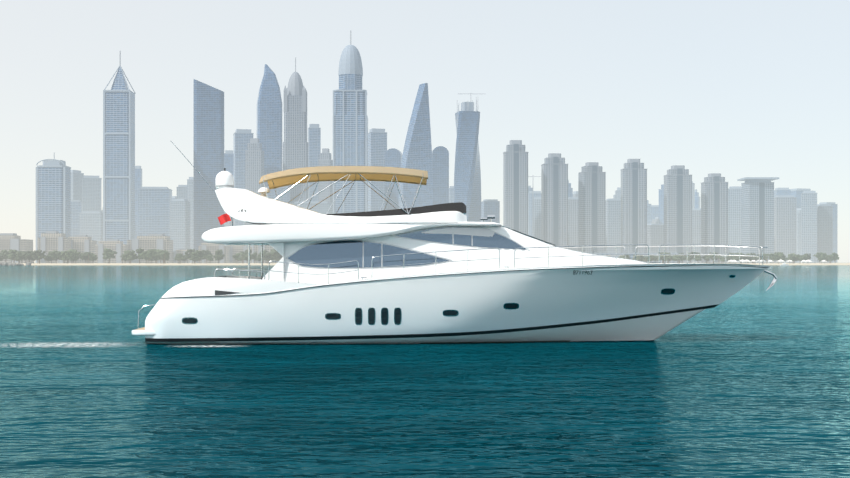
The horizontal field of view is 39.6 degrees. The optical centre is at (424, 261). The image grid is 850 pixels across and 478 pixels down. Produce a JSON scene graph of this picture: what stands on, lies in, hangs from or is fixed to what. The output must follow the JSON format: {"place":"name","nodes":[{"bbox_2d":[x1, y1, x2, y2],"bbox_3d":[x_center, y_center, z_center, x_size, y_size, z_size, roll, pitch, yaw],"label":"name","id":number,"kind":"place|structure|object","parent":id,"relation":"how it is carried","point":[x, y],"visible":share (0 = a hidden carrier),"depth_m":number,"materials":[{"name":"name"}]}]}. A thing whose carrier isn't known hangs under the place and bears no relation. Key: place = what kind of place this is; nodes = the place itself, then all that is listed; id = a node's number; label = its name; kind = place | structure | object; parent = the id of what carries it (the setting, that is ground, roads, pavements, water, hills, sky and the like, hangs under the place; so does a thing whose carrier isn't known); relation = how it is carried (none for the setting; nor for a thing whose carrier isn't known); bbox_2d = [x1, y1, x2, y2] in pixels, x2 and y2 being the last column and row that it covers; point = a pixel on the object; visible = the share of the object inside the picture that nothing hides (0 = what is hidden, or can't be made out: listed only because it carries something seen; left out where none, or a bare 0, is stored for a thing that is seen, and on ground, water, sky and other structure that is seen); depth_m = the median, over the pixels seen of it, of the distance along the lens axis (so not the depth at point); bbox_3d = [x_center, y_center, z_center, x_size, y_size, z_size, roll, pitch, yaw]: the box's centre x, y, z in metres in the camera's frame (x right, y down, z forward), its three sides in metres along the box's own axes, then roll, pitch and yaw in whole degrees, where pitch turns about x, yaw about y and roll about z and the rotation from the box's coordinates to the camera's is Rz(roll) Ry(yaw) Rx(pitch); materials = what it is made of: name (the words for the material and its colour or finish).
{"place":"outdoors","nodes":[
{"label":"outdoors","id":0,"kind":"place"},
{"bbox_2d":[0,265,849,477],"bbox_3d":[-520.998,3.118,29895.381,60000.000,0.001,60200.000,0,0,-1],"label":"sea water","id":1,"kind":"structure","parent":0,"point":[751,379],"depth_m":27.37,"materials":[{"name":"teal liquid"}]},
{"bbox_2d":[0,262,30,264],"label":"rocks","id":2,"kind":"object","parent":1,"relation":"in","point":[10,263],"visible":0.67,"depth_m":1098.08,"materials":[{"name":"grey stone"}]},
{"bbox_2d":[0,342,143,347],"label":"wake","id":3,"kind":"object","parent":1,"relation":"on","point":[83,344],"visible":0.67,"depth_m":44.45,"materials":[{"name":"white liquid"}]},
{"bbox_2d":[168,345,246,346],"bbox_3d":[-8.016,3.103,43.579,3.200,0.001,1.400,0,0,-1],"label":"sea foam","id":4,"kind":"object","parent":1,"relation":"on","point":[208,345],"visible":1,"depth_m":43.37,"materials":[{"name":"white"}]},
{"bbox_2d":[131,141,776,343],"bbox_3d":[1.401,-0.371,46.944,25.349,8.537,5.838,0,0,-1],"label":"yacht","id":5,"kind":"object","parent":1,"relation":"on","point":[441,273],"visible":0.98,"depth_m":44.66,"materials":[{"name":"white plastic"}]},
{"bbox_2d":[285,226,555,268],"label":"yacht windows","id":6,"kind":"structure","parent":5,"relation":"in","point":[337,251],"depth_m":44.79,"materials":[{"name":"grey glass"}]},
{"bbox_2d":[0,0,849,261],"label":"sky","id":7,"kind":"structure","parent":0,"point":[734,89],"materials":[{"name":"white"}]},
{"bbox_2d":[16,262,849,264],"bbox_3d":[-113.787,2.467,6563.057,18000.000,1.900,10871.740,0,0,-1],"label":"shore land","id":8,"kind":"structure","parent":0,"point":[837,263],"depth_m":1211.67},
{"bbox_2d":[0,250,8,261],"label":"tree","id":9,"kind":"object","parent":8,"relation":"on","point":[4,253],"visible":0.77,"depth_m":1306.69,"materials":[{"name":"green plant"}]},
{"bbox_2d":[7,249,18,262],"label":"tree","id":10,"kind":"object","parent":8,"relation":"on","point":[12,254],"visible":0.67,"depth_m":1236.35,"materials":[{"name":"green plant"}]},
{"bbox_2d":[0,233,32,262],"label":"building","id":11,"kind":"structure","parent":8,"relation":"on","point":[12,241],"depth_m":1739.78,"materials":[{"name":"grey"}]},
{"bbox_2d":[14,252,22,262],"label":"tree","id":12,"kind":"object","parent":8,"relation":"on","point":[19,255],"visible":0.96,"depth_m":1233.53,"materials":[{"name":"green plant"}]},
{"bbox_2d":[22,251,32,261],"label":"tree","id":13,"kind":"object","parent":8,"relation":"on","point":[25,256],"visible":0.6,"depth_m":1232.93,"materials":[{"name":"green plant"}]},
{"bbox_2d":[31,250,46,262],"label":"tree","id":14,"kind":"object","parent":8,"relation":"on","point":[38,254],"visible":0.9,"depth_m":1222.81,"materials":[{"name":"green plant"}]},
{"bbox_2d":[48,251,57,262],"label":"tree","id":15,"kind":"object","parent":8,"relation":"on","point":[52,253],"visible":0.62,"depth_m":1235.56,"materials":[{"name":"green plant"}]},
{"bbox_2d":[36,153,70,262],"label":"skyscraper","id":16,"kind":"structure","parent":8,"relation":"on","point":[53,194],"depth_m":1989.26,"materials":[{"name":"blue glass"}]},
{"bbox_2d":[37,231,71,262],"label":"building","id":17,"kind":"structure","parent":8,"relation":"on","point":[48,241],"depth_m":1765.46,"materials":[{"name":"grey"}]},
{"bbox_2d":[65,250,77,262],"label":"tree","id":18,"kind":"object","parent":8,"relation":"on","point":[71,253],"visible":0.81,"depth_m":1230.43,"materials":[{"name":"green plant"}]},
{"bbox_2d":[71,200,81,236],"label":"tower","id":19,"kind":"structure","parent":8,"relation":"on","point":[76,208],"depth_m":2689.20,"materials":[{"name":"grey glass"}]},
{"bbox_2d":[71,170,83,201],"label":"tower","id":20,"kind":"structure","parent":8,"relation":"on","point":[77,176],"depth_m":3093.14,"materials":[{"name":"grey"}]},
{"bbox_2d":[68,235,96,262],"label":"building","id":21,"kind":"structure","parent":8,"relation":"on","point":[82,243],"depth_m":1791.09,"materials":[{"name":"grey"}]},
{"bbox_2d":[80,211,102,243],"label":"tower","id":22,"kind":"structure","parent":8,"relation":"on","point":[91,223],"depth_m":2589.04,"materials":[{"name":"grey"}]},
{"bbox_2d":[82,175,101,211],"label":"tower","id":23,"kind":"structure","parent":8,"relation":"on","point":[91,193],"depth_m":2977.54,"materials":[{"name":"grey"}]},
{"bbox_2d":[102,248,117,262],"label":"tree","id":24,"kind":"object","parent":8,"relation":"on","point":[108,253],"visible":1,"depth_m":1272.97,"materials":[{"name":"green plant"}]},
{"bbox_2d":[95,239,128,262],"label":"building","id":25,"kind":"structure","parent":8,"relation":"on","point":[118,246],"depth_m":1741.95,"materials":[{"name":"grey"}]},
{"bbox_2d":[103,51,135,243],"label":"tower with spire","id":26,"kind":"structure","parent":8,"relation":"on","point":[119,160],"depth_m":2141.19,"materials":[{"name":"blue glass"}]},
{"bbox_2d":[125,251,136,262],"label":"tree","id":27,"kind":"object","parent":8,"relation":"on","point":[130,255],"visible":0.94,"depth_m":1226.03,"materials":[{"name":"green plant"}]},
{"bbox_2d":[135,166,141,238],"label":"tower","id":28,"kind":"structure","parent":8,"relation":"on","point":[138,177],"depth_m":2888.08,"materials":[{"name":"grey glass"}]},
{"bbox_2d":[133,248,144,262],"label":"tree","id":29,"kind":"object","parent":8,"relation":"on","point":[139,250],"visible":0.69,"depth_m":1228.09,"materials":[{"name":"green plant"}]},
{"bbox_2d":[140,251,151,262],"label":"tree","id":30,"kind":"object","parent":8,"relation":"on","point":[145,255],"visible":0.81,"depth_m":1227.90,"materials":[{"name":"green plant"}]},
{"bbox_2d":[127,234,172,262],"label":"building","id":31,"kind":"structure","parent":8,"relation":"on","point":[163,242],"depth_m":1767.98,"materials":[{"name":"grey"}]},
{"bbox_2d":[146,249,156,262],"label":"tree","id":32,"kind":"object","parent":8,"relation":"on","point":[153,251],"visible":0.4,"depth_m":1272.77,"materials":[{"name":"green plant"}]},
{"bbox_2d":[138,187,172,235],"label":"building","id":33,"kind":"structure","parent":8,"relation":"on","point":[153,210],"depth_m":2492.53,"materials":[{"name":"grey glass"}]},
{"bbox_2d":[174,253,184,262],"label":"tree","id":34,"kind":"object","parent":8,"relation":"on","point":[177,255],"visible":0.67,"depth_m":1292.19,"materials":[{"name":"green plant"}]},
{"bbox_2d":[170,199,189,251],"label":"tower","id":35,"kind":"structure","parent":8,"relation":"on","point":[180,223],"depth_m":2394.41,"materials":[{"name":"grey"}]},
{"bbox_2d":[172,249,189,262],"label":"building","id":36,"kind":"structure","parent":8,"relation":"on","point":[181,251],"depth_m":1793.52,"materials":[{"name":"grey"}]},
{"bbox_2d":[177,185,186,198],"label":"tower","id":37,"kind":"structure","parent":8,"relation":"on","point":[181,191],"depth_m":2822.14,"materials":[{"name":"blue"}]},
{"bbox_2d":[187,177,193,262],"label":"tower","id":38,"kind":"structure","parent":8,"relation":"on","point":[190,189],"depth_m":2792.07,"materials":[{"name":"blue"}]},
{"bbox_2d":[185,249,195,262],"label":"tree","id":39,"kind":"object","parent":8,"relation":"on","point":[189,251],"visible":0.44,"depth_m":1277.35,"materials":[{"name":"green plant"}]},
{"bbox_2d":[191,252,199,262],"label":"tree","id":40,"kind":"object","parent":8,"relation":"on","point":[194,256],"visible":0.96,"depth_m":1219.96,"materials":[{"name":"green plant"}]},
{"bbox_2d":[196,250,203,262],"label":"tree","id":41,"kind":"object","parent":8,"relation":"on","point":[200,253],"visible":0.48,"depth_m":1232.96,"materials":[{"name":"green plant"}]},
{"bbox_2d":[202,250,212,258],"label":"tree","id":42,"kind":"object","parent":8,"relation":"on","point":[207,252],"visible":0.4,"depth_m":1309.46,"materials":[{"name":"green plant"}]},
{"bbox_2d":[194,79,223,262],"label":"skyscraper","id":43,"kind":"structure","parent":8,"relation":"on","point":[208,137],"depth_m":2244.07,"materials":[{"name":"blue glass"}]},
{"bbox_2d":[198,243,229,262],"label":"building","id":44,"kind":"structure","parent":8,"relation":"on","point":[212,248],"depth_m":1744.75,"materials":[{"name":"grey"}]},
{"bbox_2d":[213,249,222,262],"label":"tree","id":45,"kind":"object","parent":8,"relation":"on","point":[220,252],"visible":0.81,"depth_m":1273.34,"materials":[{"name":"green plant"}]},
{"bbox_2d":[224,150,232,174],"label":"tower","id":46,"kind":"structure","parent":8,"relation":"on","point":[228,160],"depth_m":2892.84,"materials":[{"name":"grey glass"}]},
{"bbox_2d":[224,211,232,245],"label":"tower","id":47,"kind":"structure","parent":8,"relation":"on","point":[228,224],"depth_m":2800.09,"materials":[{"name":"grey"}]},
{"bbox_2d":[232,253,242,260],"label":"tree","id":48,"kind":"object","parent":8,"relation":"on","point":[237,257],"visible":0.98,"depth_m":1253.44,"materials":[{"name":"green plant"}]},
{"bbox_2d":[227,245,251,262],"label":"building","id":49,"kind":"structure","parent":8,"relation":"on","point":[234,249],"depth_m":1770.22,"materials":[{"name":"grey"}]},
{"bbox_2d":[233,129,253,225],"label":"tower","id":50,"kind":"structure","parent":8,"relation":"on","point":[241,138],"depth_m":2794.58,"materials":[{"name":"grey glass"}]},
{"bbox_2d":[245,138,263,262],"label":"tower","id":51,"kind":"structure","parent":8,"relation":"on","point":[254,162],"depth_m":2446.35,"materials":[{"name":"grey"}]},
{"bbox_2d":[254,245,276,262],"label":"building","id":52,"kind":"structure","parent":8,"relation":"on","point":[268,248],"depth_m":1795.74,"materials":[{"name":"grey"}]},
{"bbox_2d":[264,252,272,261],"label":"tree","id":53,"kind":"object","parent":8,"relation":"on","point":[268,256],"visible":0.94,"depth_m":1234.35,"materials":[{"name":"green plant"}]},
{"bbox_2d":[257,64,281,196],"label":"pointed tower","id":54,"kind":"structure","parent":8,"relation":"on","point":[269,117],"depth_m":2496.12,"materials":[{"name":"blue glass"}]},
{"bbox_2d":[271,249,282,258],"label":"tree","id":55,"kind":"object","parent":8,"relation":"on","point":[275,254],"visible":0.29,"depth_m":1223.31,"materials":[{"name":"green plant"}]},
{"bbox_2d":[265,186,289,203],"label":"tower","id":56,"kind":"structure","parent":8,"relation":"on","point":[285,197],"depth_m":2300.31,"materials":[{"name":"grey glass"}]},
{"bbox_2d":[283,57,307,202],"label":"ornate tower","id":57,"kind":"structure","parent":8,"relation":"on","point":[295,149],"depth_m":2348.42,"materials":[{"name":"grey"}]},
{"bbox_2d":[290,201,332,214],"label":"tower","id":58,"kind":"structure","parent":8,"relation":"on","point":[322,207],"depth_m":2298.05,"materials":[{"name":"grey"}]},
{"bbox_2d":[308,124,320,201],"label":"tower","id":59,"kind":"structure","parent":8,"relation":"on","point":[314,141],"depth_m":2697.97,"materials":[{"name":"grey glass"}]},
{"bbox_2d":[318,148,332,202],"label":"tower","id":60,"kind":"structure","parent":8,"relation":"on","point":[325,158],"depth_m":2500.39,"materials":[{"name":"grey"}]},
{"bbox_2d":[333,30,367,213],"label":"skyscraper","id":61,"kind":"structure","parent":8,"relation":"on","point":[350,132],"depth_m":2098.23,"materials":[{"name":"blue glass"}]},
{"bbox_2d":[368,128,386,210],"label":"tower","id":62,"kind":"structure","parent":8,"relation":"on","point":[377,144],"depth_m":2601.82,"materials":[{"name":"grey glass"}]},
{"bbox_2d":[385,148,401,209],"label":"tower","id":63,"kind":"structure","parent":8,"relation":"on","point":[393,157],"depth_m":2500.41,"materials":[{"name":"grey glass"}]},
{"bbox_2d":[399,83,432,208],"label":"skyscraper","id":64,"kind":"structure","parent":8,"relation":"on","point":[417,152],"depth_m":2311.09,"materials":[{"name":"blue glass"}]},
{"bbox_2d":[432,146,448,204],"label":"tower","id":65,"kind":"structure","parent":8,"relation":"on","point":[440,159],"depth_m":2451.44,"materials":[{"name":"grey glass"}]},
{"bbox_2d":[449,186,453,202],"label":"tower","id":66,"kind":"structure","parent":8,"relation":"on","point":[451,194],"depth_m":2901.94,"materials":[{"name":"blue glass"}]},
{"bbox_2d":[454,93,480,221],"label":"skyscraper","id":67,"kind":"structure","parent":8,"relation":"on","point":[467,181],"depth_m":2207.76,"materials":[{"name":"blue glass"}]},
{"bbox_2d":[481,199,499,223],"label":"tower","id":68,"kind":"structure","parent":8,"relation":"on","point":[490,206],"depth_m":2435.63,"materials":[{"name":"blue glass"}]},
{"bbox_2d":[503,140,527,234],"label":"skyscraper","id":69,"kind":"structure","parent":8,"relation":"on","point":[515,185],"depth_m":1953.03,"materials":[{"name":"grey"}]},
{"bbox_2d":[528,191,540,236],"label":"tower","id":70,"kind":"structure","parent":8,"relation":"on","point":[532,195],"depth_m":2882.83,"materials":[{"name":"blue glass"}]},
{"bbox_2d":[533,197,540,239],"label":"tower","id":71,"kind":"structure","parent":8,"relation":"on","point":[536,217],"depth_m":2356.23,"materials":[{"name":"blue"}]},
{"bbox_2d":[541,153,567,248],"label":"skyscraper","id":72,"kind":"structure","parent":8,"relation":"on","point":[554,198],"depth_m":1979.39,"materials":[{"name":"grey"}]},
{"bbox_2d":[568,180,572,196],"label":"tower","id":73,"kind":"structure","parent":8,"relation":"on","point":[570,191],"depth_m":2815.03,"materials":[{"name":"blue glass"}]},
{"bbox_2d":[568,197,577,250],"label":"tower","id":74,"kind":"structure","parent":8,"relation":"on","point":[572,221],"depth_m":2395.60,"materials":[{"name":"grey"}]},
{"bbox_2d":[578,162,605,252],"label":"skyscraper","id":75,"kind":"structure","parent":8,"relation":"on","point":[591,203],"depth_m":2007.47,"materials":[{"name":"grey"}]},
{"bbox_2d":[606,199,620,252],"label":"tower","id":76,"kind":"structure","parent":8,"relation":"on","point":[613,222],"depth_m":2438.38,"materials":[{"name":"grey"}]},
{"bbox_2d":[613,187,620,199],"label":"tower","id":77,"kind":"structure","parent":8,"relation":"on","point":[617,195],"depth_m":3391.09,"materials":[{"name":"blue"}]},
{"bbox_2d":[585,252,677,262],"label":"promenade building","id":78,"kind":"structure","parent":8,"relation":"on","point":[615,255],"depth_m":1705.02,"materials":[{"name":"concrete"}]},
{"bbox_2d":[621,159,646,252],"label":"skyscraper","id":79,"kind":"structure","parent":8,"relation":"on","point":[633,201],"depth_m":2031.70,"materials":[{"name":"grey"}]},
{"bbox_2d":[647,200,650,223],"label":"tower","id":80,"kind":"structure","parent":8,"relation":"on","point":[648,213],"depth_m":3111.15,"materials":[{"name":"blue glass"}]},
{"bbox_2d":[651,205,658,221],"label":"tower","id":81,"kind":"structure","parent":8,"relation":"on","point":[654,211],"depth_m":3495.31,"materials":[{"name":"blue glass"}]},
{"bbox_2d":[651,217,658,223],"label":"tower","id":82,"kind":"structure","parent":8,"relation":"on","point":[655,220],"depth_m":3239.92,"materials":[{"name":"grey"}]},
{"bbox_2d":[647,224,663,252],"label":"tower","id":83,"kind":"structure","parent":8,"relation":"on","point":[655,234],"depth_m":2361.18,"materials":[{"name":"grey"}]},
{"bbox_2d":[658,185,663,223],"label":"tower","id":84,"kind":"structure","parent":8,"relation":"on","point":[661,205],"depth_m":3174.30,"materials":[{"name":"blue glass"}]},
{"bbox_2d":[664,165,691,262],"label":"skyscraper","id":85,"kind":"structure","parent":8,"relation":"on","point":[677,204],"depth_m":2058.03,"materials":[{"name":"grey"}]},
{"bbox_2d":[673,255,682,262],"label":"tree","id":86,"kind":"object","parent":8,"relation":"on","point":[678,258],"visible":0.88,"depth_m":1266.62,"materials":[{"name":"green plant"}]},
{"bbox_2d":[692,181,694,209],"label":"tower","id":87,"kind":"structure","parent":8,"relation":"on","point":[693,195],"depth_m":3156.46,"materials":[{"name":"blue"}]},
{"bbox_2d":[692,208,700,262],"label":"tower","id":88,"kind":"structure","parent":8,"relation":"on","point":[696,225],"depth_m":2362.81,"materials":[{"name":"grey"}]},
{"bbox_2d":[695,189,699,207],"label":"tower","id":89,"kind":"structure","parent":8,"relation":"on","point":[697,201],"depth_m":3363.44,"materials":[{"name":"blue glass"}]},
{"bbox_2d":[709,252,718,262],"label":"tree","id":90,"kind":"object","parent":8,"relation":"on","point":[712,258],"visible":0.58,"depth_m":1286.47,"materials":[{"name":"green plant"}]},
{"bbox_2d":[701,173,727,262],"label":"skyscraper","id":91,"kind":"structure","parent":8,"relation":"on","point":[714,208],"depth_m":2084.94,"materials":[{"name":"grey"}]},
{"bbox_2d":[728,186,740,262],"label":"tower","id":92,"kind":"structure","parent":8,"relation":"on","point":[734,215],"depth_m":2405.01,"materials":[{"name":"grey"}]},
{"bbox_2d":[741,180,774,262],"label":"skyscraper","id":93,"kind":"structure","parent":8,"relation":"on","point":[757,213],"depth_m":2062.72,"materials":[{"name":"grey"}]},
{"bbox_2d":[737,177,778,181],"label":"rooftop slab","id":94,"kind":"structure","parent":93,"relation":"attached to","point":[763,179],"depth_m":2064.36,"materials":[{"name":"grey concrete"}]},
{"bbox_2d":[769,253,776,260],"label":"tree","id":95,"kind":"object","parent":8,"relation":"on","point":[774,255],"visible":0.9,"depth_m":1243.79,"materials":[{"name":"green plant"}]},
{"bbox_2d":[774,188,790,196],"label":"tower","id":96,"kind":"structure","parent":8,"relation":"on","point":[782,191],"depth_m":3420.05,"materials":[{"name":"blue glass"}]},
{"bbox_2d":[774,195,795,262],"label":"tower","id":97,"kind":"structure","parent":8,"relation":"on","point":[785,224],"depth_m":2446.05,"materials":[{"name":"grey"}]},
{"bbox_2d":[790,254,799,262],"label":"tree","id":98,"kind":"object","parent":8,"relation":"on","point":[794,258],"visible":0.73,"depth_m":1267.82,"materials":[{"name":"green plant"}]},
{"bbox_2d":[796,208,800,262],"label":"tower","id":99,"kind":"structure","parent":8,"relation":"on","point":[798,230],"depth_m":3029.80,"materials":[{"name":"grey"}]},
{"bbox_2d":[789,188,810,208],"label":"tower","id":100,"kind":"structure","parent":8,"relation":"on","point":[796,192],"depth_m":3451.21,"materials":[{"name":"blue glass"}]},
{"bbox_2d":[801,191,816,262],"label":"tower","id":101,"kind":"structure","parent":8,"relation":"on","point":[808,222],"depth_m":2367.07,"materials":[{"name":"grey"}]},
{"bbox_2d":[817,204,832,262],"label":"tower","id":102,"kind":"structure","parent":8,"relation":"on","point":[824,228],"depth_m":2407.45,"materials":[{"name":"grey"}]},
{"bbox_2d":[819,202,836,262],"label":"tower","id":103,"kind":"structure","parent":8,"relation":"on","point":[833,204],"depth_m":2943.67,"materials":[{"name":"grey glass"}]},
{"bbox_2d":[830,252,838,259],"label":"tree","id":104,"kind":"object","parent":8,"relation":"on","point":[834,255],"visible":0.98,"depth_m":1298.14,"materials":[{"name":"green plant"}]},
{"bbox_2d":[727,259,824,263],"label":"beach tents","id":105,"kind":"object","parent":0,"point":[761,260],"visible":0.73,"depth_m":1208.04,"materials":[{"name":"white"}]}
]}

